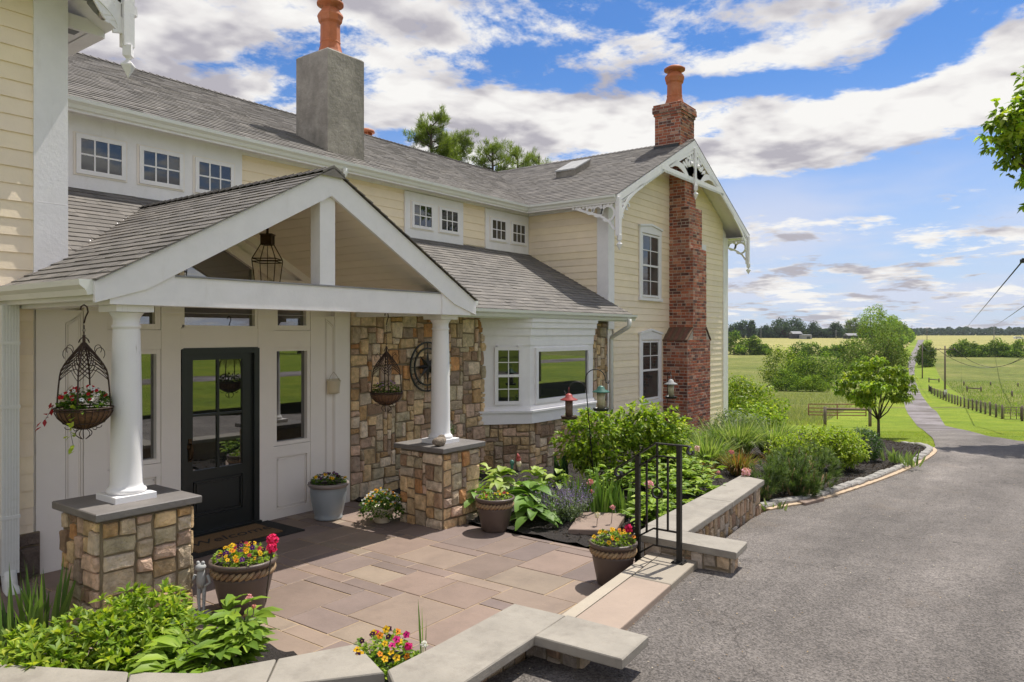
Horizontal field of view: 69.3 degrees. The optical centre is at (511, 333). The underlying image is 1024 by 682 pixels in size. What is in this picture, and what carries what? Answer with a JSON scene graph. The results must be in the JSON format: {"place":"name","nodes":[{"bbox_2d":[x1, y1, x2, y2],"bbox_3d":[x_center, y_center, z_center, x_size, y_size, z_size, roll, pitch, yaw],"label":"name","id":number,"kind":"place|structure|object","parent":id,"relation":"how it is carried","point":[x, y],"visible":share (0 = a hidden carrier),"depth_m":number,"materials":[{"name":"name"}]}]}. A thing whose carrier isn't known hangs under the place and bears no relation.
{"place":"outdoors","nodes":[
{"label":"outdoors","id":0,"kind":"place"},
{"bbox_2d":[0,501,634,663],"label":"patio","id":1,"kind":"structure","parent":0,"point":[350,577],"depth_m":6.90,"materials":[{"name":"beige stone"}]},
{"bbox_2d":[1,610,48,659],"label":"garden bed","id":2,"kind":"object","parent":1,"relation":"on","point":[14,627],"depth_m":5.82,"materials":[{"name":"brown soil"}]},
{"bbox_2d":[0,565,51,648],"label":"iris plant","id":3,"kind":"object","parent":2,"relation":"on","point":[8,621],"visible":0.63,"depth_m":5.33,"materials":[{"name":"green plant"}]},
{"bbox_2d":[13,557,85,638],"bbox_3d":[-3.434,1.980,5.482,0.467,0.586,0.480,0,0,-16],"label":"iris plant","id":4,"kind":"object","parent":2,"relation":"on","point":[65,598],"visible":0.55,"depth_m":5.49,"materials":[{"name":"green plant"}]},
{"bbox_2d":[0,644,383,681],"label":"retaining wall","id":5,"kind":"structure","parent":1,"relation":"on","point":[344,664],"depth_m":4.15,"materials":[{"name":"concrete"}]},
{"bbox_2d":[190,561,211,617],"bbox_3d":[-2.537,2.075,6.050,0.154,0.451,0.156,0,0,37],"label":"frog statue","id":6,"kind":"object","parent":1,"relation":"on","point":[200,576],"visible":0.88,"depth_m":6.03,"materials":[{"name":"paint"}]},
{"bbox_2d":[120,627,296,666],"bbox_3d":[-2.065,2.250,4.043,2.750,0.040,2.500,0,0,37],"label":"front bed","id":7,"kind":"object","parent":1,"relation":"on","point":[276,654],"visible":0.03,"depth_m":5.19,"materials":[{"name":"brown soil"}]},
{"bbox_2d":[0,577,219,679],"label":"azalea shrub","id":8,"kind":"object","parent":7,"relation":"on","point":[122,645],"visible":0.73,"depth_m":4.68,"materials":[{"name":"green plant"}]},
{"bbox_2d":[128,634,241,676],"bbox_3d":[-1.974,2.039,4.438,0.656,0.427,0.676,0,0,-33],"label":"peony plant","id":9,"kind":"object","parent":7,"relation":"on","point":[156,660],"visible":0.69,"depth_m":4.40,"materials":[{"name":"green plant"}]},
{"bbox_2d":[150,594,282,669],"bbox_3d":[-1.836,1.998,4.841,0.775,0.510,0.853,0,0,10],"label":"peony plant","id":10,"kind":"object","parent":7,"relation":"on","point":[247,639],"visible":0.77,"depth_m":4.71,"materials":[{"name":"green plant"}]},
{"bbox_2d":[208,548,277,614],"bbox_3d":[-2.252,2.088,6.205,0.550,0.424,0.550,0,0,37],"label":"flower pot","id":11,"kind":"object","parent":1,"relation":"on","point":[252,579],"visible":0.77,"depth_m":6.02,"materials":[{"name":"brown ceramic"}]},
{"bbox_2d":[208,540,277,567],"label":"pansy plants","id":12,"kind":"object","parent":11,"relation":"on","point":[233,549],"visible":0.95,"depth_m":6.12,"materials":[{"name":"multicoloured plant"}]},
{"bbox_2d":[191,520,304,558],"bbox_3d":[-3.126,2.283,8.308,0.720,0.034,1.400,0,0,37],"label":"door mat","id":13,"kind":"object","parent":1,"relation":"on","point":[208,544],"depth_m":8.31,"materials":[{"name":"fabric"}]},
{"bbox_2d":[307,478,348,520],"bbox_3d":[-2.287,2.072,9.229,0.510,0.455,0.510,0,0,37],"label":"flower pot","id":14,"kind":"object","parent":1,"relation":"on","point":[328,502],"visible":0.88,"depth_m":9.06,"materials":[{"name":"grey ceramic"}]},
{"bbox_2d":[310,471,346,485],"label":"pansy plants","id":15,"kind":"object","parent":14,"relation":"on","point":[320,479],"visible":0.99,"depth_m":9.20,"materials":[{"name":"green plant"}]},
{"bbox_2d":[371,504,393,523],"bbox_3d":[-1.583,2.205,9.050,0.290,0.190,0.290,0,0,37],"label":"flower pot","id":16,"kind":"object","parent":1,"relation":"on","point":[379,520],"visible":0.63,"depth_m":8.96,"materials":[{"name":"beige ceramic"}]},
{"bbox_2d":[358,487,405,520],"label":"pansy plants","id":17,"kind":"object","parent":16,"relation":"on","point":[386,499],"visible":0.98,"depth_m":8.95,"materials":[{"name":"green plant"}]},
{"bbox_2d":[370,651,410,681],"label":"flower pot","id":18,"kind":"object","parent":1,"relation":"on","point":[389,661],"visible":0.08,"depth_m":4.68,"materials":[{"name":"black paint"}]},
{"bbox_2d":[353,625,420,678],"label":"pansy plants","id":19,"kind":"object","parent":18,"relation":"on","point":[378,636],"visible":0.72,"depth_m":4.49,"materials":[{"name":"yellow plant"}]},
{"bbox_2d":[475,492,514,532],"bbox_3d":[-0.201,2.103,8.680,0.470,0.394,0.470,0,0,37],"label":"flower pot","id":20,"kind":"object","parent":1,"relation":"on","point":[494,517],"visible":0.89,"depth_m":8.52,"materials":[{"name":"brown ceramic"}]},
{"bbox_2d":[589,534,637,585],"bbox_3d":[0.932,2.103,6.821,0.450,0.394,0.450,0,0,37],"label":"flower pot","id":21,"kind":"object","parent":1,"relation":"on","point":[610,562],"visible":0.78,"depth_m":6.67,"materials":[{"name":"brown ceramic"}]},
{"bbox_2d":[589,527,636,546],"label":"pansy plants","id":22,"kind":"object","parent":21,"relation":"on","point":[615,534],"visible":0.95,"depth_m":6.79,"materials":[{"name":"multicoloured plant"}]},
{"bbox_2d":[614,442,694,564],"bbox_3d":[1.290,1.647,6.778,0.791,1.306,0.110,0,0,37],"label":"hand railing","id":23,"kind":"object","parent":1,"relation":"on","point":[678,560],"visible":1,"depth_m":6.74,"materials":[{"name":"metal"}]},
{"bbox_2d":[481,465,518,493],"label":"hosta plant","id":24,"kind":"object","parent":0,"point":[501,471],"visible":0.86,"depth_m":9.86,"materials":[{"name":"green plant"}]},
{"bbox_2d":[79,0,1023,333],"label":"sky","id":25,"kind":"structure","parent":0,"point":[840,134],"materials":[{"name":"blue"}]},
{"bbox_2d":[355,429,925,556],"bbox_3d":[3.641,2.370,13.537,5.813,0.245,12.360,0,0,37],"label":"garden bed","id":26,"kind":"object","parent":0,"point":[541,530],"visible":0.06,"depth_m":11.53,"materials":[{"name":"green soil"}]},
{"bbox_2d":[505,481,560,519],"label":"hosta plant","id":27,"kind":"object","parent":26,"relation":"on","point":[517,492],"visible":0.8,"depth_m":9.05,"materials":[{"name":"green plant"}]},
{"bbox_2d":[510,500,562,530],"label":"hosta plant","id":28,"kind":"object","parent":26,"relation":"on","point":[548,515],"visible":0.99,"depth_m":8.63,"materials":[{"name":"green plant"}]},
{"bbox_2d":[518,466,555,491],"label":"hosta plant","id":29,"kind":"object","parent":26,"relation":"on","point":[538,471],"visible":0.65,"depth_m":9.97,"materials":[{"name":"green plant"}]},
{"bbox_2d":[530,481,595,521],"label":"catmint plant","id":30,"kind":"object","parent":26,"relation":"on","point":[562,502],"visible":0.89,"depth_m":8.89,"materials":[{"name":"purple plant"}]},
{"bbox_2d":[559,468,595,511],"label":"plant","id":31,"kind":"object","parent":26,"relation":"on","point":[578,485],"visible":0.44,"depth_m":9.43,"materials":[{"name":"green plant"}]},
{"bbox_2d":[564,369,609,484],"bbox_3d":[1.008,1.387,10.000,0.620,1.827,0.014,0,0,0],"label":"shepherd hook","id":32,"kind":"object","parent":26,"relation":"on","point":[585,386],"visible":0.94,"depth_m":9.99,"materials":[{"name":"metal"}]},
{"bbox_2d":[560,393,577,419],"bbox_3d":[0.766,0.935,9.950,0.236,0.430,0.236,0,0,37],"label":"bird feeder","id":33,"kind":"object","parent":32,"relation":"hanging from","point":[568,398],"visible":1,"depth_m":9.90,"materials":[{"name":"red metal"}]},
{"bbox_2d":[593,386,608,410],"bbox_3d":[1.220,0.845,10.150,0.236,0.430,0.236,0,0,37],"label":"bird feeder","id":34,"kind":"object","parent":32,"relation":"hanging from","point":[600,391],"visible":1,"depth_m":10.10,"materials":[{"name":"teal metal"}]},
{"bbox_2d":[549,407,626,488],"bbox_3d":[1.171,1.699,10.978,1.084,1.310,1.008,0,0,-28],"label":"hydrangea shrub","id":35,"kind":"object","parent":26,"relation":"on","point":[577,454],"visible":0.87,"depth_m":10.83,"materials":[{"name":"green plant"}]},
{"bbox_2d":[568,512,625,534],"bbox_3d":[1.021,2.237,8.727,0.561,0.065,0.894,0,0,14],"label":"stepping stone","id":36,"kind":"object","parent":26,"relation":"on","point":[586,523],"visible":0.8,"depth_m":8.61,"materials":[{"name":"beige stone"}]},
{"bbox_2d":[584,464,622,512],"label":"iris plant","id":37,"kind":"object","parent":26,"relation":"on","point":[600,503],"visible":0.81,"depth_m":9.22,"materials":[{"name":"green plant"}]},
{"bbox_2d":[586,464,645,496],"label":"peony plant","id":38,"kind":"object","parent":26,"relation":"on","point":[626,481],"visible":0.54,"depth_m":10.00,"materials":[{"name":"green plant"}]},
{"bbox_2d":[605,480,634,517],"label":"iris plant","id":39,"kind":"object","parent":26,"relation":"on","point":[621,504],"visible":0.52,"depth_m":9.18,"materials":[{"name":"green plant"}]},
{"bbox_2d":[602,453,662,490],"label":"peony plant","id":40,"kind":"object","parent":26,"relation":"on","point":[644,455],"visible":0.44,"depth_m":10.76,"materials":[{"name":"green plant"}]},
{"bbox_2d":[616,498,673,525],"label":"peony plant","id":41,"kind":"object","parent":26,"relation":"on","point":[651,511],"visible":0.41,"depth_m":8.47,"materials":[{"name":"green plant"}]},
{"bbox_2d":[596,396,695,486],"bbox_3d":[2.033,1.645,11.275,1.588,1.418,1.200,0,0,-7],"label":"hydrangea shrub","id":42,"kind":"object","parent":26,"relation":"on","point":[657,427],"visible":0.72,"depth_m":11.13,"materials":[{"name":"green plant"}]},
{"bbox_2d":[624,481,695,510],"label":"peony plant","id":43,"kind":"object","parent":26,"relation":"on","point":[657,491],"visible":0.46,"depth_m":8.97,"materials":[{"name":"green plant"}]},
{"bbox_2d":[633,467,692,498],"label":"peony plant","id":44,"kind":"object","parent":26,"relation":"on","point":[661,478],"visible":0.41,"depth_m":9.58,"materials":[{"name":"green plant"}]},
{"bbox_2d":[648,453,711,499],"bbox_3d":[2.243,1.979,10.166,0.863,0.649,1.002,0,0,37],"label":"peony plant","id":45,"kind":"object","parent":26,"relation":"on","point":[694,474],"visible":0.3,"depth_m":10.17,"materials":[{"name":"green plant"}]},
{"bbox_2d":[659,455,725,489],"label":"peony plant","id":46,"kind":"object","parent":26,"relation":"on","point":[698,470],"visible":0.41,"depth_m":10.62,"materials":[{"name":"green plant"}]},
{"bbox_2d":[682,472,726,499],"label":"peony plant","id":47,"kind":"object","parent":26,"relation":"on","point":[698,483],"visible":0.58,"depth_m":9.58,"materials":[{"name":"green plant"}]},
{"bbox_2d":[699,408,772,455],"bbox_3d":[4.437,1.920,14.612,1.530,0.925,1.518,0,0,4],"label":"ornamental grass","id":48,"kind":"object","parent":26,"relation":"on","point":[750,441],"depth_m":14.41,"materials":[{"name":"green plant"}]},
{"bbox_2d":[745,453,790,499],"bbox_3d":[3.595,2.041,10.469,0.742,0.736,0.786,0,0,37],"label":"dwarf pine","id":49,"kind":"object","parent":26,"relation":"on","point":[769,470],"visible":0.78,"depth_m":10.40,"materials":[{"name":"green plant"}]},
{"bbox_2d":[745,414,806,453],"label":"ornamental grass","id":50,"kind":"object","parent":26,"relation":"on","point":[779,432],"depth_m":14.64,"materials":[{"name":"green plant"}]},
{"bbox_2d":[771,443,817,495],"bbox_3d":[4.064,1.982,10.660,0.728,0.853,0.745,0,0,37],"label":"dwarf pine","id":51,"kind":"object","parent":26,"relation":"on","point":[788,482],"visible":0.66,"depth_m":10.61,"materials":[{"name":"green plant"}]},
{"bbox_2d":[788,463,823,498],"bbox_3d":[4.210,2.111,10.594,0.546,0.595,0.544,0,0,-12],"label":"dwarf pine","id":52,"kind":"object","parent":26,"relation":"on","point":[815,484],"visible":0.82,"depth_m":10.53,"materials":[{"name":"green plant"}]},
{"bbox_2d":[763,423,866,472],"bbox_3d":[5.209,1.989,12.802,1.735,0.895,0.964,0,0,-5],"label":"spirea shrub","id":53,"kind":"object","parent":26,"relation":"on","point":[797,441],"visible":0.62,"depth_m":12.69,"materials":[{"name":"green plant"}]},
{"bbox_2d":[800,439,844,490],"bbox_3d":[4.613,1.985,11.094,0.722,0.846,0.774,0,0,37],"label":"dwarf pine","id":54,"kind":"object","parent":26,"relation":"on","point":[826,457],"visible":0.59,"depth_m":11.03,"materials":[{"name":"green plant"}]},
{"bbox_2d":[811,424,871,470],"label":"spirea shrub","id":55,"kind":"object","parent":26,"relation":"on","point":[851,465],"visible":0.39,"depth_m":12.90,"materials":[{"name":"green plant"}]},
{"bbox_2d":[848,425,884,460],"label":"boxwood","id":56,"kind":"object","parent":26,"relation":"on","point":[873,455],"visible":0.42,"depth_m":14.03,"materials":[{"name":"green plant"}]},
{"bbox_2d":[682,424,747,468],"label":"ornamental grass","id":57,"kind":"object","parent":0,"point":[707,448],"depth_m":13.02,"materials":[{"name":"green plant"}]},
{"bbox_2d":[713,446,762,475],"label":"ornamental grass","id":58,"kind":"object","parent":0,"point":[739,463],"depth_m":12.31,"materials":[{"name":"green plant"}]},
{"bbox_2d":[468,334,1023,557],"bbox_3d":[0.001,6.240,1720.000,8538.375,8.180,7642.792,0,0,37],"label":"ground","id":59,"kind":"structure","parent":0,"point":[749,365],"depth_m":204.43,"materials":[{"name":"green plant"}]},
{"bbox_2d":[0,0,750,639],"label":"farmhouse","id":60,"kind":"object","parent":59,"relation":"on","point":[140,210],"visible":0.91,"depth_m":9.21,"materials":[{"name":"paint"}]},
{"bbox_2d":[53,304,113,438],"bbox_3d":[-3.340,0.296,5.781,0.421,1.054,0.419,0,0,37],"label":"hanging basket","id":61,"kind":"object","parent":60,"relation":"hanging from","point":[90,417],"visible":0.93,"depth_m":5.73,"materials":[{"name":"metal"}]},
{"bbox_2d":[55,385,111,414],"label":"pansy plants","id":62,"kind":"object","parent":61,"relation":"on","point":[88,398],"visible":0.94,"depth_m":5.74,"materials":[{"name":"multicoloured plant"}]},
{"bbox_2d":[76,132,125,180],"bbox_3d":[-5.256,-2.260,9.483,0.022,0.500,0.610,0,0,37],"label":"window","id":63,"kind":"structure","parent":60,"relation":"in","point":[95,156],"depth_m":9.47,"materials":[{"name":"white paint"}]},
{"bbox_2d":[139,145,183,189],"bbox_3d":[-4.783,-2.260,10.116,0.022,0.500,0.610,0,0,37],"label":"window","id":64,"kind":"structure","parent":60,"relation":"in","point":[157,167],"depth_m":10.11,"materials":[{"name":"white paint"}]},
{"bbox_2d":[195,157,233,192],"bbox_3d":[-4.309,-2.260,10.748,0.022,0.500,0.610,0,0,37],"label":"window","id":65,"kind":"structure","parent":60,"relation":"in","point":[210,175],"depth_m":10.71,"materials":[{"name":"white paint"}]},
{"bbox_2d":[181,347,261,537],"bbox_3d":[-3.375,1.230,8.610,0.140,2.140,0.985,0,0,37],"label":"front door","id":66,"kind":"structure","parent":60,"relation":"in","point":[220,387],"depth_m":8.64,"materials":[{"name":"black paint"}]},
{"bbox_2d":[251,228,282,280],"bbox_3d":[-2.662,-0.859,8.061,0.262,1.148,0.262,0,0,0],"label":"porch lantern","id":67,"kind":"object","parent":60,"relation":"hanging from","point":[267,238],"visible":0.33,"depth_m":8.01,"materials":[{"name":"black metal"}]},
{"bbox_2d":[370,313,402,411],"bbox_3d":[-1.457,0.327,8.601,0.390,1.164,0.389,0,0,37],"label":"hanging basket","id":68,"kind":"object","parent":60,"relation":"hanging from","point":[385,399],"visible":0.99,"depth_m":8.55,"materials":[{"name":"metal"}]},
{"bbox_2d":[409,342,431,391],"bbox_3d":[-1.270,0.500,11.241,0.050,0.764,0.764,0,0,37],"label":"wall star","id":69,"kind":"object","parent":60,"relation":"attached to","point":[426,367],"depth_m":11.14,"materials":[{"name":"metal"}]},
{"bbox_2d":[412,201,433,230],"bbox_3d":[-1.710,-2.260,14.223,0.022,0.500,0.590,0,0,37],"label":"window","id":70,"kind":"structure","parent":60,"relation":"in","point":[422,213],"depth_m":14.21,"materials":[{"name":"white paint"}]},
{"bbox_2d":[439,206,459,234],"bbox_3d":[-1.248,-2.260,14.840,0.022,0.500,0.590,0,0,37],"label":"window","id":71,"kind":"structure","parent":60,"relation":"in","point":[449,219],"depth_m":14.83,"materials":[{"name":"white paint"}]},
{"bbox_2d":[490,217,506,242],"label":"window","id":72,"kind":"structure","parent":60,"relation":"in","point":[498,227],"depth_m":16.12,"materials":[{"name":"white paint"}]},
{"bbox_2d":[511,221,526,245],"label":"window","id":73,"kind":"structure","parent":60,"relation":"in","point":[518,230],"depth_m":16.71,"materials":[{"name":"white paint"}]},
{"bbox_2d":[479,318,597,471],"bbox_3d":[0.733,1.167,13.607,0.678,2.866,3.647,0,0,37],"label":"bay window","id":74,"kind":"structure","parent":60,"relation":"in","point":[530,363],"depth_m":12.65,"materials":[{"name":"white paint"}]},
{"bbox_2d":[642,233,658,297],"bbox_3d":[3.256,-1.590,17.396,0.036,1.460,0.900,0,0,37],"label":"window","id":75,"kind":"structure","parent":60,"relation":"in","point":[650,243],"depth_m":17.39,"materials":[{"name":"glass"}]},
{"bbox_2d":[642,340,658,399],"bbox_3d":[3.256,0.850,17.396,0.036,1.380,0.900,0,0,37],"label":"window","id":76,"kind":"structure","parent":60,"relation":"in","point":[650,349],"depth_m":17.39,"materials":[{"name":"white paint"}]},
{"bbox_2d":[401,105,461,160],"bbox_3d":[-4.185,-3.282,35.758,6.074,15.752,5.166,0,0,37],"label":"pine tree","id":77,"kind":"object","parent":59,"relation":"on","point":[423,135],"visible":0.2,"depth_m":35.75,"materials":[{"name":"green plant"}]},
{"bbox_2d":[441,128,478,162],"bbox_3d":[-2.971,-2.999,39.120,4.086,15.875,4.354,0,0,-4],"label":"pine tree","id":78,"kind":"object","parent":59,"relation":"on","point":[464,140],"visible":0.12,"depth_m":38.67,"materials":[{"name":"green plant"}]},
{"bbox_2d":[633,475,763,572],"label":"retaining wall","id":79,"kind":"structure","parent":59,"relation":"on","point":[713,520],"depth_m":7.62,"materials":[{"name":"stone"}]},
{"bbox_2d":[728,371,794,429],"bbox_3d":[7.762,2.434,24.425,2.704,2.374,2.610,0,0,37],"label":"round shrub","id":80,"kind":"object","parent":59,"relation":"on","point":[741,400],"visible":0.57,"depth_m":24.24,"materials":[{"name":"green plant"}]},
{"bbox_2d":[754,343,805,384],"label":"willow tree","id":81,"kind":"object","parent":59,"relation":"on","point":[768,375],"visible":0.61,"depth_m":144.59,"materials":[{"name":"green plant"}]},
{"bbox_2d":[768,368,801,390],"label":"thicket bush","id":82,"kind":"object","parent":59,"relation":"on","point":[788,379],"visible":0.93,"depth_m":128.09,"materials":[{"name":"green plant"}]},
{"bbox_2d":[732,391,854,425],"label":"meadow grass","id":83,"kind":"structure","parent":59,"relation":"on","point":[796,412],"depth_m":80.27,"materials":[{"name":"green plant"}]},
{"bbox_2d":[785,351,824,388],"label":"thicket bush","id":84,"kind":"object","parent":59,"relation":"on","point":[800,368],"visible":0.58,"depth_m":135.80,"materials":[{"name":"green plant"}]},
{"bbox_2d":[794,374,831,391],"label":"thicket bush","id":85,"kind":"object","parent":59,"relation":"on","point":[807,384],"visible":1,"depth_m":125.75,"materials":[{"name":"green plant"}]},
{"bbox_2d":[797,350,846,387],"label":"bushy tree","id":86,"kind":"object","parent":59,"relation":"on","point":[830,373],"visible":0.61,"depth_m":137.56,"materials":[{"name":"green plant"}]},
{"bbox_2d":[823,407,871,426],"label":"wood rail fence","id":87,"kind":"object","parent":59,"relation":"on","point":[825,409],"visible":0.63,"depth_m":45.32,"materials":[{"name":"wood"}]},
{"bbox_2d":[760,441,936,512],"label":"kerb","id":88,"kind":"structure","parent":59,"relation":"on","point":[862,482],"depth_m":11.65,"materials":[{"name":"stone"}]},
{"bbox_2d":[830,336,872,374],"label":"lane tree","id":89,"kind":"object","parent":59,"relation":"on","point":[842,352],"visible":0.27,"depth_m":168.41,"materials":[{"name":"green plant"}]},
{"bbox_2d":[839,319,908,380],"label":"lane tree","id":90,"kind":"object","parent":59,"relation":"on","point":[881,338],"visible":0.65,"depth_m":161.06,"materials":[{"name":"green plant"}]},
{"bbox_2d":[855,304,895,351],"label":"tree","id":91,"kind":"object","parent":59,"relation":"on","point":[870,316],"visible":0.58,"depth_m":329.55,"materials":[{"name":"green plant"}]},
{"bbox_2d":[745,326,1023,335],"bbox_3d":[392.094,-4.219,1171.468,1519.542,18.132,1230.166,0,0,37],"label":"distant wood","id":92,"kind":"object","parent":59,"relation":"on","point":[969,331],"visible":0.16,"depth_m":1154.69,"materials":[{"name":"green plant"}]},
{"bbox_2d":[928,385,1002,418],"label":"wire fence","id":93,"kind":"object","parent":59,"relation":"on","point":[938,393],"visible":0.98,"depth_m":83.96,"materials":[{"name":"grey wood"}]},
{"bbox_2d":[946,380,1023,415],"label":"field","id":94,"kind":"structure","parent":59,"relation":"on","point":[983,398],"depth_m":109.28,"materials":[{"name":"green plant"}]},
{"bbox_2d":[485,431,1023,681],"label":"driveway","id":95,"kind":"structure","parent":0,"point":[873,618],"depth_m":5.94,"materials":[{"name":"grey asphalt"}]},
{"bbox_2d":[388,604,647,681],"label":"retaining wall","id":96,"kind":"structure","parent":95,"relation":"on","point":[499,642],"depth_m":4.56,"materials":[{"name":"concrete"}]},
{"bbox_2d":[562,552,697,629],"bbox_3d":[0.927,2.184,5.888,0.469,0.271,2.238,0,0,31],"label":"step","id":97,"kind":"object","parent":95,"relation":"on","point":[628,597],"visible":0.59,"depth_m":5.89,"materials":[{"name":"stone"}]},
{"bbox_2d":[779,340,934,446],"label":"lawn","id":98,"kind":"structure","parent":0,"point":[896,419],"depth_m":52.83,"materials":[{"name":"green plant"}]},
{"bbox_2d":[465,135,519,171],"bbox_3d":[-0.859,-2.727,38.189,4.605,15.102,4.576,0,0,-22],"label":"pine tree","id":99,"kind":"object","parent":98,"relation":"on","point":[489,149],"visible":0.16,"depth_m":37.69,"materials":[{"name":"green plant"}]},
{"bbox_2d":[497,138,537,168],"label":"pine tree","id":100,"kind":"object","parent":98,"relation":"on","point":[517,154],"visible":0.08,"depth_m":39.65,"materials":[{"name":"green plant"}]},
{"bbox_2d":[830,355,918,436],"bbox_3d":[9.997,1.779,20.340,2.110,2.409,1.890,0,0,-30],"label":"dogwood tree","id":101,"kind":"object","parent":98,"relation":"on","point":[878,385],"visible":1,"depth_m":20.14,"materials":[{"name":"green plant"}]},
{"bbox_2d":[876,339,914,373],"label":"lane tree","id":102,"kind":"object","parent":98,"relation":"on","point":[904,358],"visible":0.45,"depth_m":160.76,"materials":[{"name":"green plant"}]},
{"bbox_2d":[809,430,1023,443],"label":"lawn grass","id":103,"kind":"structure","parent":98,"relation":"on","point":[915,433],"depth_m":23.32,"materials":[{"name":"green plant"}]},
{"bbox_2d":[904,340,966,430],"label":"gravel lane","id":104,"kind":"structure","parent":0,"point":[923,414],"depth_m":69.05,"materials":[{"name":"grey gravel"}]},
{"bbox_2d":[914,340,1023,440],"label":"lawn verge","id":105,"kind":"structure","parent":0,"point":[973,420],"depth_m":65.32,"materials":[{"name":"green plant"}]},
{"bbox_2d":[912,341,937,366],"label":"verge tree","id":106,"kind":"object","parent":105,"relation":"on","point":[928,356],"visible":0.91,"depth_m":216.13,"materials":[{"name":"green plant"}]},
{"bbox_2d":[973,66,1023,212],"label":"maple tree","id":107,"kind":"object","parent":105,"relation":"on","point":[1009,131],"visible":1,"depth_m":18.94,"materials":[{"name":"green plant"}]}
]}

